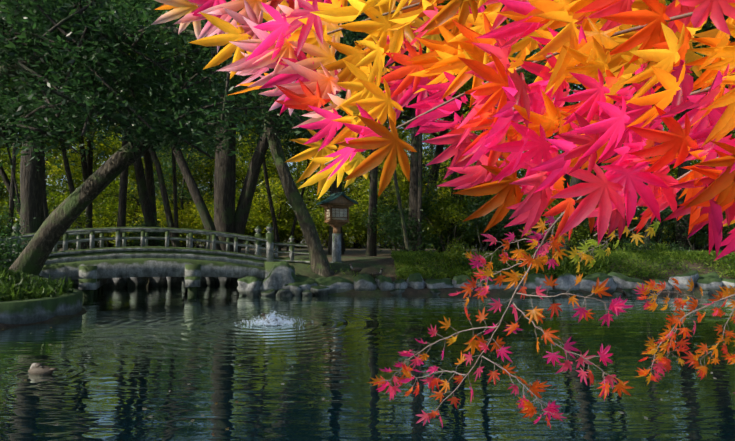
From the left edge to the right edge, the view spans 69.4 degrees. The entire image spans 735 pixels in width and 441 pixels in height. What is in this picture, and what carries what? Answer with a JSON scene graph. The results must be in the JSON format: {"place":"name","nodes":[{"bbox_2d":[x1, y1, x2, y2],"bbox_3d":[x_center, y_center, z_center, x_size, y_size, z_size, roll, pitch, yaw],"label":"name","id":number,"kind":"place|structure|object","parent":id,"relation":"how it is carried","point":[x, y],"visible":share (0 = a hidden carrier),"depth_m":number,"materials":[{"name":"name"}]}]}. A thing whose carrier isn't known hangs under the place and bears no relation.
{"place":"outdoors","nodes":[
{"label":"outdoors","id":0,"kind":"place"},
{"bbox_2d":[6,42,703,242],"label":"sky","id":1,"kind":"structure","parent":0,"point":[516,42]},
{"bbox_2d":[0,280,734,440],"bbox_3d":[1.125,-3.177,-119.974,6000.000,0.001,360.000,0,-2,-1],"label":"pond water","id":2,"kind":"structure","parent":0,"point":[351,349],"depth_m":7.44,"materials":[{"name":"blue liquid"}]},
{"bbox_2d":[28,363,57,374],"bbox_3d":[-4.492,2.067,7.345,0.439,0.200,0.186,0,-2,-1],"label":"duck","id":3,"kind":"object","parent":2,"relation":"on","point":[37,369],"visible":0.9,"depth_m":7.29,"materials":[{"name":"brown"}]},
{"bbox_2d":[259,313,283,323],"bbox_3d":[-2.121,2.197,11.798,0.584,0.301,0.205,1,-3,-28],"label":"duck splashing","id":4,"kind":"object","parent":2,"relation":"on","point":[264,315],"visible":0.48,"depth_m":11.72,"materials":[{"name":"brown"}]},
{"bbox_2d":[235,307,312,327],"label":"splash droplets","id":5,"kind":"object","parent":2,"relation":"on","point":[273,323],"visible":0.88,"depth_m":11.69,"materials":[{"name":"white liquid"}]},
{"bbox_2d":[3,298,714,434],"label":"floating leaves","id":6,"kind":"object","parent":2,"relation":"on","point":[324,398],"visible":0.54,"depth_m":6.71,"materials":[{"name":"plant"}]},
{"bbox_2d":[0,243,734,327],"bbox_3d":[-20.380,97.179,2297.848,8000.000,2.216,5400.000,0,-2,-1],"label":"ground","id":7,"kind":"structure","parent":0,"point":[359,258],"depth_m":20.26,"materials":[{"name":"green plant"}]},
{"bbox_2d":[0,255,75,300],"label":"island grass","id":8,"kind":"structure","parent":7,"relation":"on","point":[17,285],"depth_m":12.75,"materials":[{"name":"green plant"}]},
{"bbox_2d":[0,288,82,323],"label":"island wall","id":9,"kind":"structure","parent":7,"relation":"on","point":[27,311],"depth_m":11.94,"materials":[{"name":"stone"}]},
{"bbox_2d":[56,277,240,288],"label":"supports","id":10,"kind":"object","parent":7,"relation":"on","point":[131,282],"visible":0.21,"depth_m":21.68,"materials":[{"name":"concrete"}]},
{"bbox_2d":[0,223,309,297],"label":"stone bridge","id":11,"kind":"structure","parent":7,"relation":"on","point":[92,269],"depth_m":18.40,"materials":[{"name":"grey stone"}]},
{"bbox_2d":[0,1,409,276],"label":"mossy tree trunks","id":12,"kind":"object","parent":7,"relation":"on","point":[63,216],"visible":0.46,"depth_m":14.75,"materials":[{"name":"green plant"}]},
{"bbox_2d":[316,192,357,262],"bbox_3d":[-1.229,0.374,21.185,1.310,2.935,1.420,1,-3,-22],"label":"lantern","id":13,"kind":"object","parent":7,"relation":"on","point":[336,206],"visible":0.98,"depth_m":20.96,"materials":[{"name":"stone"}]},
{"bbox_2d":[349,264,363,274],"bbox_3d":[-0.428,1.817,19.675,0.649,0.445,0.228,1,-3,-28],"label":"duck","id":14,"kind":"object","parent":7,"relation":"on","point":[355,269],"visible":1,"depth_m":19.59,"materials":[{"name":"brown"}]},
{"bbox_2d":[0,0,734,275],"bbox_3d":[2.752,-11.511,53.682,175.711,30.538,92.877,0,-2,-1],"label":"tree","id":15,"kind":"object","parent":7,"relation":"on","point":[148,101],"depth_m":12.03,"materials":[{"name":"green plant"}]},
{"bbox_2d":[0,61,734,248],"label":"bushes","id":16,"kind":"object","parent":7,"relation":"on","point":[255,216],"visible":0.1,"depth_m":59.15,"materials":[{"name":"green plant"}]},
{"bbox_2d":[368,268,384,276],"bbox_3d":[0.330,1.978,19.628,0.649,0.445,0.228,-1,-2,12],"label":"duck","id":17,"kind":"object","parent":7,"relation":"on","point":[376,273],"visible":0.81,"depth_m":19.55,"materials":[{"name":"brown"}]},
{"bbox_2d":[27,261,734,295],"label":"shore rocks","id":18,"kind":"object","parent":7,"relation":"on","point":[281,279],"visible":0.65,"depth_m":18.52,"materials":[{"name":"stone"}]},
{"bbox_2d":[151,0,734,428],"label":"maple","id":19,"kind":"object","parent":7,"relation":"on","point":[595,124],"depth_m":0.36,"materials":[{"name":"pink plant"}]},
{"bbox_2d":[301,242,734,280],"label":"grass","id":20,"kind":"structure","parent":7,"relation":"on","point":[425,258],"depth_m":20.67,"materials":[{"name":"green plant"}]}
]}

